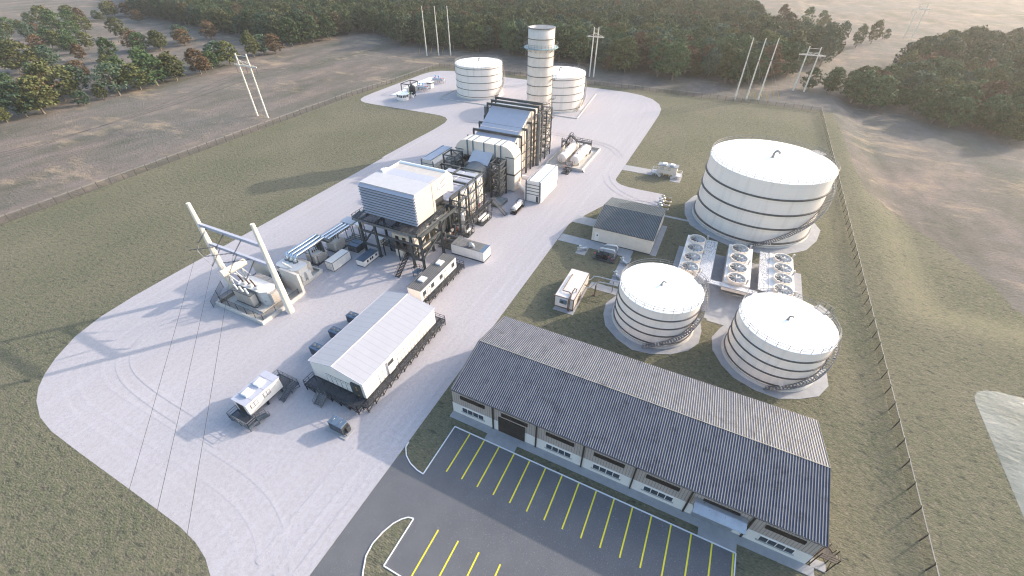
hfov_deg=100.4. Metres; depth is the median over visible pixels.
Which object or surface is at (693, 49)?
tree
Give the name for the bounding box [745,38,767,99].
guyed power pole
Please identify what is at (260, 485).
wheel track
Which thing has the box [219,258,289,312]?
power transformer
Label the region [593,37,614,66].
tree
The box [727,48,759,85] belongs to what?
tree
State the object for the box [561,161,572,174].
process skid
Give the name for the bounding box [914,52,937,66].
tree
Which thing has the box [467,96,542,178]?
heat recovery boiler
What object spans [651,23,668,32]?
tree
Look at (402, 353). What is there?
door
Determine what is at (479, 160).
exhaust diffuser
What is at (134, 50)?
tree
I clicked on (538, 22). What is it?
tree
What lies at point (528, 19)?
tree
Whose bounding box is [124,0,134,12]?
tree
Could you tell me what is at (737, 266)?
fan cooler
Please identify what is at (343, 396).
raised walkway
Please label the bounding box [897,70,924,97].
tree
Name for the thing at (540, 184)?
fan enclosure
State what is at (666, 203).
booster pump
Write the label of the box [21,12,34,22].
tree
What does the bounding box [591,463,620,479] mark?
window
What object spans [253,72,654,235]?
wheel track
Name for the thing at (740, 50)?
tree
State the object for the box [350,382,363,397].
dark door
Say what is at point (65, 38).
tree
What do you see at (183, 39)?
tree
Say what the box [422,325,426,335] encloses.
door
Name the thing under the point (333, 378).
door
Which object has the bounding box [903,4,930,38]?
power line frame
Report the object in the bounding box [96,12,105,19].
tree
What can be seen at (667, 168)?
site cabin
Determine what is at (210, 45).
tree
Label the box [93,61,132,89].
tree
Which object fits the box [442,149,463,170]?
bracing tower
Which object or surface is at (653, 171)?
stair platform
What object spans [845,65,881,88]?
tree
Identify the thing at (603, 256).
pump skid
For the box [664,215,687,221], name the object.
path
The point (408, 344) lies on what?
door
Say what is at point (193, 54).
tree
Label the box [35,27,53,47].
tree
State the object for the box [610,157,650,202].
wheel track
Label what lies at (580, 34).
tree
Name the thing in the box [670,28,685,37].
tree
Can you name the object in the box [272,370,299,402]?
stair platform
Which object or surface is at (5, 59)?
tree
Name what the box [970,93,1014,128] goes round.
tree
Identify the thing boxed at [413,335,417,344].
door
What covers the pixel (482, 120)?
wheel track
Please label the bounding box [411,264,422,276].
steel platform
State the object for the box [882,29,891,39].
tree
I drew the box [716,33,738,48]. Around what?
tree
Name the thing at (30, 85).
tree
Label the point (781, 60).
tree
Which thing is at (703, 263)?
grating walkway
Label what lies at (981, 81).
tree
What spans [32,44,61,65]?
tree
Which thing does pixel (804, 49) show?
tree
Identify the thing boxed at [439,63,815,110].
chain link fence
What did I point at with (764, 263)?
grating walkway
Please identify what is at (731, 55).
tree
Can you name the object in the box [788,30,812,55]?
tree
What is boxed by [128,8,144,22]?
tree
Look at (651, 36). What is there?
tree
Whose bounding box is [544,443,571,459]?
window
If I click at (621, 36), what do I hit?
tree
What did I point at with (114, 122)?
overhead wire
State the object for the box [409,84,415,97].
black vessel
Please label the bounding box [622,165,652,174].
path
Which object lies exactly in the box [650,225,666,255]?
concrete slab
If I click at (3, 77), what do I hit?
tree
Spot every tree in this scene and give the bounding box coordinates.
[0,17,18,29]
[0,22,14,35]
[0,27,12,41]
[0,39,42,69]
[0,72,19,91]
[0,80,41,116]
[0,107,12,122]
[1,50,23,70]
[3,75,59,113]
[13,19,23,28]
[15,74,53,105]
[16,22,36,37]
[20,62,48,81]
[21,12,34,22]
[24,60,81,100]
[25,34,48,47]
[27,23,37,31]
[28,5,51,25]
[30,45,43,56]
[30,72,61,89]
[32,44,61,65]
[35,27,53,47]
[38,8,62,30]
[45,29,66,49]
[51,28,76,46]
[56,33,78,51]
[57,5,71,18]
[57,65,92,90]
[59,9,77,21]
[61,20,81,34]
[64,60,89,77]
[67,42,86,60]
[70,14,91,32]
[71,90,90,104]
[72,7,85,19]
[75,31,94,48]
[86,62,138,95]
[90,10,100,19]
[90,83,107,99]
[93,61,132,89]
[95,36,118,57]
[95,53,109,73]
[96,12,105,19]
[97,0,116,16]
[103,16,128,35]
[104,1,120,15]
[104,56,129,76]
[117,62,154,89]
[118,2,130,16]
[118,29,143,47]
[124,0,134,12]
[127,45,153,67]
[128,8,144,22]
[128,32,151,49]
[131,52,168,85]
[146,29,166,50]
[146,30,168,48]
[146,64,168,80]
[156,51,186,80]
[164,57,184,76]
[169,24,189,39]
[172,28,194,44]
[182,48,208,73]
[195,55,212,72]
[196,20,218,38]
[201,49,220,68]
[202,40,229,65]
[213,40,240,64]
[239,30,260,56]
[254,34,269,53]
[263,33,285,53]
[442,21,465,48]
[460,22,482,50]
[469,23,487,51]
[481,24,495,49]
[494,16,511,42]
[498,17,518,52]
[499,23,523,54]
[513,22,527,53]
[514,18,528,33]
[514,24,529,55]
[525,16,534,22]
[531,20,545,24]
[551,21,569,57]
[554,25,570,60]
[561,26,578,58]
[566,26,591,63]
[568,20,586,28]
[568,27,594,65]
[582,21,595,29]
[586,28,604,60]
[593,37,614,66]
[596,48,604,65]
[597,23,609,30]
[599,26,615,44]
[603,39,627,69]
[606,31,622,55]
[607,33,629,65]
[610,21,629,44]
[612,36,641,72]
[625,27,639,53]
[626,50,639,69]
[631,30,648,67]
[639,30,660,60]
[640,37,670,72]
[647,36,672,76]
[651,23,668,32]
[656,29,675,57]
[657,41,690,80]
[664,40,689,74]
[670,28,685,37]
[672,44,701,73]
[676,35,692,56]
[682,29,697,38]
[686,34,693,44]
[689,23,701,39]
[690,37,704,59]
[690,42,712,71]
[695,43,716,73]
[697,36,716,58]
[700,47,723,77]
[712,23,729,35]
[713,42,736,74]
[714,36,742,71]
[715,49,742,83]
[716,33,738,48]
[718,48,748,82]
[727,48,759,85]
[729,35,757,64]
[733,32,742,46]
[742,48,769,83]
[743,31,755,38]
[752,40,778,73]
[755,29,772,40]
[758,43,785,81]
[763,32,790,55]
[765,40,795,76]
[775,29,791,39]
[778,3,790,17]
[780,42,808,76]
[784,40,809,72]
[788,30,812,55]
[800,67,823,89]
[801,6,815,22]
[806,50,816,64]
[812,33,839,65]
[816,10,827,24]
[817,15,831,33]
[821,67,843,92]
[826,76,842,93]
[831,67,846,82]
[840,71,876,102]
[842,20,851,39]
[843,68,863,86]
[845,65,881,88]
[851,69,878,96]
[852,23,868,47]
[855,75,900,109]
[867,19,884,43]
[870,77,895,100]
[877,69,897,86]
[879,64,897,78]
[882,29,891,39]
[888,63,904,86]
[895,73,913,100]
[897,59,914,67]
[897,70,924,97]
[898,50,919,62]
[905,61,934,87]
[911,70,940,98]
[912,59,937,73]
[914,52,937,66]
[921,70,942,98]
[923,83,956,107]
[928,55,949,74]
[929,76,963,101]
[936,57,966,76]
[937,73,963,93]
[937,83,983,117]
[964,66,991,81]
[964,80,979,97]
[967,79,992,100]
[968,80,1011,116]
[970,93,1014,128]
[975,71,992,90]
[980,58,997,70]
[982,67,1011,91]
[997,109,1023,143]
[1009,88,1023,116]
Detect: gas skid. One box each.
[416,83,429,91]
[431,75,445,82]
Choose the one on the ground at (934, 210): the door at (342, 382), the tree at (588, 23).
the tree at (588, 23)
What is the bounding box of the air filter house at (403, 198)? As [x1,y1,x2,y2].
[351,160,457,270]
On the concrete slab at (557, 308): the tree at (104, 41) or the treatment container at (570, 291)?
the treatment container at (570, 291)
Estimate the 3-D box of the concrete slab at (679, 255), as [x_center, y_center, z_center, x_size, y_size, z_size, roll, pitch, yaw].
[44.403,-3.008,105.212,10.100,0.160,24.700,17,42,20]
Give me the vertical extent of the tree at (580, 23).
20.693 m
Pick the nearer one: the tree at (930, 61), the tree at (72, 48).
the tree at (930, 61)
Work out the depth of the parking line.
60.20 m
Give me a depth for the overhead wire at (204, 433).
54.78 m
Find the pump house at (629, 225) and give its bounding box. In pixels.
[591,197,666,254]
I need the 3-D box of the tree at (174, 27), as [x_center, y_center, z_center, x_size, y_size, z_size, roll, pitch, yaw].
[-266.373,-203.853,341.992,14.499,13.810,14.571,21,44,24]
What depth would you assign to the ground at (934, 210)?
119.68 m
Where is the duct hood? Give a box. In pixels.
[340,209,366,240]
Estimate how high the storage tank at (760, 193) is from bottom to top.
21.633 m
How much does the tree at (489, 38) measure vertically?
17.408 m
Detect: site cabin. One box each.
[231,370,283,416]
[407,253,455,300]
[657,162,678,176]
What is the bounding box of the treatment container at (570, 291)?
[554,268,589,310]
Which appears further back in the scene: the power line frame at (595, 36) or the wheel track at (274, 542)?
the power line frame at (595, 36)
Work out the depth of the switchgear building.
79.55 m
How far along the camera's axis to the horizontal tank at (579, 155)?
156.79 m
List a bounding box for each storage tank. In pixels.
[455,55,504,99]
[551,63,586,112]
[612,258,708,348]
[692,135,839,247]
[721,288,841,391]
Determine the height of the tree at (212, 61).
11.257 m
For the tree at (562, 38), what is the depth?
281.89 m
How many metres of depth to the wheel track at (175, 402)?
81.36 m
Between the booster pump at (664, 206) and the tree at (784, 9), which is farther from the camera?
the tree at (784, 9)
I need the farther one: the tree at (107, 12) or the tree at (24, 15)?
the tree at (107, 12)
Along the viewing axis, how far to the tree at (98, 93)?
218.95 m
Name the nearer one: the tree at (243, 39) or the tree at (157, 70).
the tree at (157, 70)
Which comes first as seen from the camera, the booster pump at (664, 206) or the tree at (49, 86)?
the booster pump at (664, 206)
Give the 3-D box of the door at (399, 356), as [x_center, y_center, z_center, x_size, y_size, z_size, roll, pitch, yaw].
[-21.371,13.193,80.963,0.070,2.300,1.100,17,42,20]
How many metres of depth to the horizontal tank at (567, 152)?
158.63 m
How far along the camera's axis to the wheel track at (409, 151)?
168.89 m
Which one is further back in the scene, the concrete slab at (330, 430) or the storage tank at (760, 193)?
the storage tank at (760, 193)
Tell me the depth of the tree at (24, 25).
351.23 m
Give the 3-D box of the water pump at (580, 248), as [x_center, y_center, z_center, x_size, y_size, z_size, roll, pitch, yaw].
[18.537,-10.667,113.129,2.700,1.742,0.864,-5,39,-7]
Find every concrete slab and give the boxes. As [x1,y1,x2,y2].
[325,426,355,439]
[553,288,586,314]
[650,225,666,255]
[670,175,681,182]
[673,246,718,311]
[706,255,756,324]
[755,264,802,300]
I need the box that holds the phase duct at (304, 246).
[284,222,350,265]
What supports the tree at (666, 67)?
on the ground at (934, 210)
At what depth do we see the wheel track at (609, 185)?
146.34 m
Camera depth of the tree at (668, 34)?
259.97 m
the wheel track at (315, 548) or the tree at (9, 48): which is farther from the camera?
the tree at (9, 48)
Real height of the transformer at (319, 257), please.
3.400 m
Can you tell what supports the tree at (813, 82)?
on the ground at (934, 210)
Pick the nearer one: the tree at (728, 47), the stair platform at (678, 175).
the stair platform at (678, 175)
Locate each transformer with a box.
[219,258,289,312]
[275,257,313,281]
[302,248,329,266]
[325,236,346,252]
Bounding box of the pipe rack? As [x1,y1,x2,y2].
[585,276,619,295]
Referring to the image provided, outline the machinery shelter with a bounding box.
[401,80,418,93]
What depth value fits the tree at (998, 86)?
203.15 m
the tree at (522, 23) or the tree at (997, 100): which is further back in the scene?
the tree at (522, 23)
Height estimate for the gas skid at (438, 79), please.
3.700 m
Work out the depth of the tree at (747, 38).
253.60 m
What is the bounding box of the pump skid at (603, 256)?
[592,244,617,263]
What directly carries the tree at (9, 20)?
on the ground at (934, 210)
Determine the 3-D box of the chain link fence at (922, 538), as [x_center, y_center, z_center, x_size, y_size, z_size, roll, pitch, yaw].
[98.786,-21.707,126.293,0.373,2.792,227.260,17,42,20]
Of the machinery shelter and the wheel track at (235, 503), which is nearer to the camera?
the wheel track at (235, 503)
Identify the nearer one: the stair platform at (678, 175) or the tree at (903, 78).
the stair platform at (678, 175)
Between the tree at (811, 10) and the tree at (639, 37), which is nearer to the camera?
the tree at (639, 37)
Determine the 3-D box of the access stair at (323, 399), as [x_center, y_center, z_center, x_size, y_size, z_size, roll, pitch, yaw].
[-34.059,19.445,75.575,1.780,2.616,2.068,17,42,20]
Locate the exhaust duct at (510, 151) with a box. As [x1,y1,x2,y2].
[455,134,530,191]
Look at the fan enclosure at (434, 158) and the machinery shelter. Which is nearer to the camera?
the fan enclosure at (434, 158)
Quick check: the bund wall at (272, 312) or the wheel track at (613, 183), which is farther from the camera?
the wheel track at (613, 183)
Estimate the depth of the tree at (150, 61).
235.37 m
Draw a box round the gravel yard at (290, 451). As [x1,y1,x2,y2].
[36,71,661,575]
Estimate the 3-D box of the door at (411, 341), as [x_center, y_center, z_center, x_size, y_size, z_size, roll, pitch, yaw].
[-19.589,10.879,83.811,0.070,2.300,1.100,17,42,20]
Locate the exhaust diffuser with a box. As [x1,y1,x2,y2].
[463,149,495,191]
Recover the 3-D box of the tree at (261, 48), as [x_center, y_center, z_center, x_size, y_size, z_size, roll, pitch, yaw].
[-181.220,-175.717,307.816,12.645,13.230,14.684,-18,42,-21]
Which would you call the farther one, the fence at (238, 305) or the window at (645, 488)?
the fence at (238, 305)
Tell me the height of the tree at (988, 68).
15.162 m
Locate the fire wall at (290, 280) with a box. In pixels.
[251,261,305,294]
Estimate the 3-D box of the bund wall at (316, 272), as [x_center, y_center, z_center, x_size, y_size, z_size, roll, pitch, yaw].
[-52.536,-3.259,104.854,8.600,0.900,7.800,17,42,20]
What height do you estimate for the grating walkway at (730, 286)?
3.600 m
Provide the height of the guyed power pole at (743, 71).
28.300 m
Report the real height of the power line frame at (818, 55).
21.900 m
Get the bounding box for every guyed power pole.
[419,6,427,55]
[431,7,438,55]
[442,6,450,55]
[734,38,755,98]
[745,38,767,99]
[757,38,779,99]
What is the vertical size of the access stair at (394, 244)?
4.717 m
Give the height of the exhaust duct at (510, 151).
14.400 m
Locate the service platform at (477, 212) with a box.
[462,199,507,229]
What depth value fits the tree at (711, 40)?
266.23 m
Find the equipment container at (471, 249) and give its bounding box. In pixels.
[451,237,490,262]
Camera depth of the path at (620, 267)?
107.27 m
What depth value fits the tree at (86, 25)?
380.22 m
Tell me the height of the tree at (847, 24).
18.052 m
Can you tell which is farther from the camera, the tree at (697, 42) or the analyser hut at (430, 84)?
the tree at (697, 42)
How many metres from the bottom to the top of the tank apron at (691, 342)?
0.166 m
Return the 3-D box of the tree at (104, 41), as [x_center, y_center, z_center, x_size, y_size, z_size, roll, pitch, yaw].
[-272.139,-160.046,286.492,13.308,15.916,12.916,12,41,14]
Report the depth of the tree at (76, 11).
428.03 m
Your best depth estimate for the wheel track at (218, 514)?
69.35 m
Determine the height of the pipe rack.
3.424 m
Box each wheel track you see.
[61,185,346,575]
[76,186,351,575]
[100,189,358,575]
[116,198,357,447]
[129,200,361,436]
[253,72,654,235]
[255,97,644,564]
[261,73,649,237]
[272,96,651,575]
[291,96,656,575]
[382,120,623,157]
[386,122,618,158]
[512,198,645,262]
[520,202,605,264]
[603,156,644,203]
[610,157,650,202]
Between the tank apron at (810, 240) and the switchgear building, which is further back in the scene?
the tank apron at (810, 240)
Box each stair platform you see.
[226,405,269,431]
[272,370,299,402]
[651,166,661,176]
[670,170,682,179]
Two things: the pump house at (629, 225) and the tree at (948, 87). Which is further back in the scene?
the tree at (948, 87)
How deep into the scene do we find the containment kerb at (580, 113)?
201.68 m
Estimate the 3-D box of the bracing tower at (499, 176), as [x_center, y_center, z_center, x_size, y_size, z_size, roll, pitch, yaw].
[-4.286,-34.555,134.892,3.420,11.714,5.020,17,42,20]
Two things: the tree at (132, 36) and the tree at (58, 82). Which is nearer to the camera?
the tree at (58, 82)
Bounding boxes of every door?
[236,403,247,413]
[325,262,333,270]
[325,373,332,382]
[330,375,337,384]
[335,378,342,387]
[340,380,347,389]
[345,382,352,391]
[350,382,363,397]
[378,371,384,382]
[397,352,401,362]
[400,349,404,358]
[403,344,407,355]
[407,341,411,352]
[410,338,414,348]
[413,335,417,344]
[419,328,423,338]
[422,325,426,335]
[498,417,524,441]
[594,232,598,240]
[690,510,731,531]
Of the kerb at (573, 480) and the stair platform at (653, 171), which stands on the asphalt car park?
the kerb at (573, 480)
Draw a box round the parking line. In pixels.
[411,434,733,575]
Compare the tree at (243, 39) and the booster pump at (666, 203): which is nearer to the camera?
the booster pump at (666, 203)
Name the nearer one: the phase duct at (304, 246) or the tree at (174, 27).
the phase duct at (304, 246)
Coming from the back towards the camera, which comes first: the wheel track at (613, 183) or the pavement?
the wheel track at (613, 183)
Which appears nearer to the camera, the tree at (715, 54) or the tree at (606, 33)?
the tree at (715, 54)
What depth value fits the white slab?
252.31 m
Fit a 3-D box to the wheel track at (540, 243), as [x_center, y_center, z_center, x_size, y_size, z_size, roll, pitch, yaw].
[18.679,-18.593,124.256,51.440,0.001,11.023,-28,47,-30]
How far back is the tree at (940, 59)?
244.67 m
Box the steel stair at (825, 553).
[808,540,841,571]
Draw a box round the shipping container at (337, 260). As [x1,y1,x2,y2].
[324,248,351,271]
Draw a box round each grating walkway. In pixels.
[697,239,717,288]
[706,279,756,293]
[754,251,768,292]
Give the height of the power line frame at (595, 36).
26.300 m
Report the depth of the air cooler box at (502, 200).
133.17 m
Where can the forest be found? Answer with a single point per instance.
(289, 21)
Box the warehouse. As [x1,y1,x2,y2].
[451,316,830,563]
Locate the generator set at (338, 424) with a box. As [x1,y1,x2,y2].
[327,415,350,435]
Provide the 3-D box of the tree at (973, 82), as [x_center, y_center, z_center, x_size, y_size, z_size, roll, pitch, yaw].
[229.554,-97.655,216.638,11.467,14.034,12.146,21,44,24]
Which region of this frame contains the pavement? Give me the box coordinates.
[450,411,825,575]
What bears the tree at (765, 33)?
on the ground at (934, 210)
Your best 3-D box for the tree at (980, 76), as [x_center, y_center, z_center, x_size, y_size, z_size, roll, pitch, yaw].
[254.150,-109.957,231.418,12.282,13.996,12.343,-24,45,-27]
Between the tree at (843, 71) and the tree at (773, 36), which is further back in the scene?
the tree at (773, 36)
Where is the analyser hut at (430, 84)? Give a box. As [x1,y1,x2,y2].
[426,81,433,87]
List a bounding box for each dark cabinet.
[347,242,361,253]
[351,239,364,250]
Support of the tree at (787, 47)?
on the ground at (934, 210)
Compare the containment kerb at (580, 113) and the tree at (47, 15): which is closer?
the containment kerb at (580, 113)
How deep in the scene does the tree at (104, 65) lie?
220.70 m
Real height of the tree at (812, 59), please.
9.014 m
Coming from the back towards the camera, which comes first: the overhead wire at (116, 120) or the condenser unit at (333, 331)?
the overhead wire at (116, 120)
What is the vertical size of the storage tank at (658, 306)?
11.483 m
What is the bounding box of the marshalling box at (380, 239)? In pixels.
[378,236,385,246]
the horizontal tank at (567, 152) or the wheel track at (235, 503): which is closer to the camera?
the wheel track at (235, 503)
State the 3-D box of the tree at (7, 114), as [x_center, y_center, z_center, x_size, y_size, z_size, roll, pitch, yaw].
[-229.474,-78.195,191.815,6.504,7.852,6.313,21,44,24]
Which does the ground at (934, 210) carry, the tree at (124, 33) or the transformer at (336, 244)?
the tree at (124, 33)
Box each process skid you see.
[438,228,462,249]
[463,224,474,237]
[475,210,491,225]
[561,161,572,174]
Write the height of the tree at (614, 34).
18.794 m
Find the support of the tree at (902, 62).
on the ground at (934, 210)
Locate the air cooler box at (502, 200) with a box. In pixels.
[492,196,507,207]
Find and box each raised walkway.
[303,312,445,414]
[424,259,464,304]
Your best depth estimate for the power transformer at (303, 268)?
101.54 m
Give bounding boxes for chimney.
[524,25,558,144]
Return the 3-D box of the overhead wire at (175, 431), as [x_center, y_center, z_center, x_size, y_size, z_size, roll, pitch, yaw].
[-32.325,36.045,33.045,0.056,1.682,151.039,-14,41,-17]
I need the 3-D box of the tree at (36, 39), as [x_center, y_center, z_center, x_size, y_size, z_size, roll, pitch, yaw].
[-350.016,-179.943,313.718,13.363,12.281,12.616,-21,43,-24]
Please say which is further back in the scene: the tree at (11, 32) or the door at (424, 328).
the tree at (11, 32)
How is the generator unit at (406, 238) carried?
on the gravel yard at (290, 451)
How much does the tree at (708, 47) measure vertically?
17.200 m
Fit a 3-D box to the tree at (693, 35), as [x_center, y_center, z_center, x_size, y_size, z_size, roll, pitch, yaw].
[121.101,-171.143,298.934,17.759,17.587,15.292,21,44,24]
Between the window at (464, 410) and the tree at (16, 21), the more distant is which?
the tree at (16, 21)
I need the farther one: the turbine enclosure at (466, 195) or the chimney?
the chimney
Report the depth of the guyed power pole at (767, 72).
213.99 m
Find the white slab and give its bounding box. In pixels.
[416,77,431,83]
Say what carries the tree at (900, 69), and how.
on the ground at (934, 210)
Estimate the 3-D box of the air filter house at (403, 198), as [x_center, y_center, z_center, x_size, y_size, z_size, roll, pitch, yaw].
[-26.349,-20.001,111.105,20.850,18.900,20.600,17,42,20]
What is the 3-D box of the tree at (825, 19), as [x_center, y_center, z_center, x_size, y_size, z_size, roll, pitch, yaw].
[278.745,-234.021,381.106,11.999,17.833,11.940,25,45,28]
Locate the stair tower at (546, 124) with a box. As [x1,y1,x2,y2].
[538,102,552,158]
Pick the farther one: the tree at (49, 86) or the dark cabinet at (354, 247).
the tree at (49, 86)
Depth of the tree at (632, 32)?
272.13 m
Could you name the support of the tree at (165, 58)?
on the ground at (934, 210)
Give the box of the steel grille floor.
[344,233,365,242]
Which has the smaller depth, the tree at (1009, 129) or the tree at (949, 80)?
the tree at (1009, 129)
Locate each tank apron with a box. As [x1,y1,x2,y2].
[603,296,700,353]
[685,195,819,253]
[711,321,827,398]
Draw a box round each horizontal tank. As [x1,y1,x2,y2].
[557,141,578,162]
[570,144,590,164]
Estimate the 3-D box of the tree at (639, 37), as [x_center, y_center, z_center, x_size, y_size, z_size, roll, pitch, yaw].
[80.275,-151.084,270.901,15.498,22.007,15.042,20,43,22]
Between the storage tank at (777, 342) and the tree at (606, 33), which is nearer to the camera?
the storage tank at (777, 342)
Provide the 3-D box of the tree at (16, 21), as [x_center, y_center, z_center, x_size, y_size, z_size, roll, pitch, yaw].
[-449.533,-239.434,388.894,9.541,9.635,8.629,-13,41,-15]
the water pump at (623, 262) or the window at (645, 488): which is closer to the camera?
the window at (645, 488)
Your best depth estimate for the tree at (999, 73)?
219.12 m
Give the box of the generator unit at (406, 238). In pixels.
[391,214,447,257]
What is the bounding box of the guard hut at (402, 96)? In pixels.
[395,92,408,101]
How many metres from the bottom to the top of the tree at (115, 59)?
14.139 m
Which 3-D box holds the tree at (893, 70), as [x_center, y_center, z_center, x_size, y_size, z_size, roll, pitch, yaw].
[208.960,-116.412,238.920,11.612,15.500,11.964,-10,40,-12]
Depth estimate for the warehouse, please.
64.07 m
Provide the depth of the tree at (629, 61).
257.58 m
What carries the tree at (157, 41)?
on the ground at (934, 210)
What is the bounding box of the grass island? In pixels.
[363,518,411,575]
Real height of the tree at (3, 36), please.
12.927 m
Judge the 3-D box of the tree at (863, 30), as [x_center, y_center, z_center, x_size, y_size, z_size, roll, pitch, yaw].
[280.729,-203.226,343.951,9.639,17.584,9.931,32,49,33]
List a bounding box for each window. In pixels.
[250,399,258,408]
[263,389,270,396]
[461,407,484,421]
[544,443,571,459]
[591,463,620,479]
[641,485,673,503]
[755,535,795,555]
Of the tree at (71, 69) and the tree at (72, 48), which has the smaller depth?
the tree at (71, 69)
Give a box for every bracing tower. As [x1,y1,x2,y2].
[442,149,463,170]
[489,157,506,197]
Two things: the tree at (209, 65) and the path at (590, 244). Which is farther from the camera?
the tree at (209, 65)
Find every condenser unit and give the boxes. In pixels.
[309,342,322,355]
[328,326,341,338]
[345,311,358,323]
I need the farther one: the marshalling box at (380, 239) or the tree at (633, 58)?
the tree at (633, 58)
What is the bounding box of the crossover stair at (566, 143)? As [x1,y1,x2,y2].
[561,132,591,153]
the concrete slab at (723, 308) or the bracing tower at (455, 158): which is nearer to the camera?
the concrete slab at (723, 308)
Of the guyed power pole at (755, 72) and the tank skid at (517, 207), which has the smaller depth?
the tank skid at (517, 207)
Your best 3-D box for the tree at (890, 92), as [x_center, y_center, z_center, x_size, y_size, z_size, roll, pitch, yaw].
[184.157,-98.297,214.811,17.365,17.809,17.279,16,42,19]
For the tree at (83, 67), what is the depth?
249.59 m
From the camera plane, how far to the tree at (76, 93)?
211.56 m
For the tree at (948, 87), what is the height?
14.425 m
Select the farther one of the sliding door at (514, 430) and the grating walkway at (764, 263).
the grating walkway at (764, 263)
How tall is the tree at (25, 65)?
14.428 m
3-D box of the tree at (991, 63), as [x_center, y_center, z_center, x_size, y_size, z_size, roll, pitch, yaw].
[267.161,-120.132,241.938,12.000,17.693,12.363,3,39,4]
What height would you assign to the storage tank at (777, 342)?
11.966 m
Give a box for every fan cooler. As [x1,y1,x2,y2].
[678,234,709,276]
[720,244,752,298]
[764,253,796,296]
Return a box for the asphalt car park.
[310,428,734,575]
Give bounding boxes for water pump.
[577,245,586,251]
[613,270,620,280]
[620,257,628,266]
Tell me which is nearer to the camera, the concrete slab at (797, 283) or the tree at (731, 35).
the concrete slab at (797, 283)
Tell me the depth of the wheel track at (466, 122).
174.65 m
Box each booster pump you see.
[656,202,668,210]
[657,198,669,206]
[659,194,671,202]
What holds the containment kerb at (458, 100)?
on the gravel yard at (290, 451)
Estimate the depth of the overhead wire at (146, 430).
54.89 m
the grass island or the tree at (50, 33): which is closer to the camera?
the grass island
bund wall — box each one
[215,287,303,324]
[302,266,322,286]
[546,143,600,171]
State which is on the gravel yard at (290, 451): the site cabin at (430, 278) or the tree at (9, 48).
the site cabin at (430, 278)
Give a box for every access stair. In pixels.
[312,388,326,407]
[381,235,419,277]
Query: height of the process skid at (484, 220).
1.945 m
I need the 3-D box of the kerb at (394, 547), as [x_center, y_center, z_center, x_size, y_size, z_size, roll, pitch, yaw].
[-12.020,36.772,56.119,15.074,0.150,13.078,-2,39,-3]
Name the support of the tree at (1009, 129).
on the ground at (934, 210)
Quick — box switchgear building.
[308,291,435,398]
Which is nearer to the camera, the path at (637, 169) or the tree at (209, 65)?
the path at (637, 169)
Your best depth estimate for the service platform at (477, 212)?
125.22 m
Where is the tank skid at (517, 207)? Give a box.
[510,198,524,214]
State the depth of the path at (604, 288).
101.25 m
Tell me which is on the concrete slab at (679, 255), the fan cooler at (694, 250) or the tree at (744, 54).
the fan cooler at (694, 250)
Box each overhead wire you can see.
[1,77,253,152]
[2,75,231,157]
[104,244,198,574]
[142,250,215,574]
[180,260,232,574]
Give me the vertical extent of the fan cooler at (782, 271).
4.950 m
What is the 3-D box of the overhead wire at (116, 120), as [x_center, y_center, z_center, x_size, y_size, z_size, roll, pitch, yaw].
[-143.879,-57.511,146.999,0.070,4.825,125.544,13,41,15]
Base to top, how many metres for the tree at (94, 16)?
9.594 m
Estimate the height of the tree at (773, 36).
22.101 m
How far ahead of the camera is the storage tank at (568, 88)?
201.85 m
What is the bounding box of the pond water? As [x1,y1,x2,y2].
[974,390,1023,516]
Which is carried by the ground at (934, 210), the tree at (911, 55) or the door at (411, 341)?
the tree at (911, 55)
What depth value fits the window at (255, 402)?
72.69 m
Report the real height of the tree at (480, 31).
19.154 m
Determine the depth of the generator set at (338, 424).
70.83 m
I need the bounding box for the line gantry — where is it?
[186,202,294,313]
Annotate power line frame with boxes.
[234,53,268,117]
[588,27,603,76]
[792,46,825,91]
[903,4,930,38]
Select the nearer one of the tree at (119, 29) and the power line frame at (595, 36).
the power line frame at (595, 36)
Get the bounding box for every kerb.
[362,517,413,575]
[405,426,735,575]
[438,89,490,105]
[552,94,595,118]
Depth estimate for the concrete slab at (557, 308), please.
95.72 m
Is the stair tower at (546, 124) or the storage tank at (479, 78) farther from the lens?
the storage tank at (479, 78)
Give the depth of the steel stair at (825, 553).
54.55 m
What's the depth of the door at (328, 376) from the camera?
77.05 m
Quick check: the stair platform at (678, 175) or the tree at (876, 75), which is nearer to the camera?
the stair platform at (678, 175)
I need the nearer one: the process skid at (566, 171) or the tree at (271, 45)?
the process skid at (566, 171)
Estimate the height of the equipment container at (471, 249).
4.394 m
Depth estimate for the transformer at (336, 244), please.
112.83 m
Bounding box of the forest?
[128,0,1023,79]
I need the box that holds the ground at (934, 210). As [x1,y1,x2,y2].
[0,0,1023,575]
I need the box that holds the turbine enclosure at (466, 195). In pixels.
[433,163,487,244]
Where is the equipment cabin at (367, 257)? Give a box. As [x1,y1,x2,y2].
[355,248,378,267]
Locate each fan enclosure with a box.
[420,145,455,169]
[524,164,557,202]
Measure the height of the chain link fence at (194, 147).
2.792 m
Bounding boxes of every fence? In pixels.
[0,67,432,221]
[210,273,298,319]
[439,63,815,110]
[820,106,939,575]
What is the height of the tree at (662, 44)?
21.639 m
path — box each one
[558,234,632,257]
[573,215,595,225]
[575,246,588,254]
[589,282,617,294]
[610,256,631,284]
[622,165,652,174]
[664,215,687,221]
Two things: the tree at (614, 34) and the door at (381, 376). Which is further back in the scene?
the tree at (614, 34)
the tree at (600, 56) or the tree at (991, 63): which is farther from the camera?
the tree at (600, 56)
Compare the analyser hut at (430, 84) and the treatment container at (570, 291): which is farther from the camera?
the analyser hut at (430, 84)
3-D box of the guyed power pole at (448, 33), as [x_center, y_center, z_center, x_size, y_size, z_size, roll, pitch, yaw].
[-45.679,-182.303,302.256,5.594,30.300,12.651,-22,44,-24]
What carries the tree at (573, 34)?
on the ground at (934, 210)

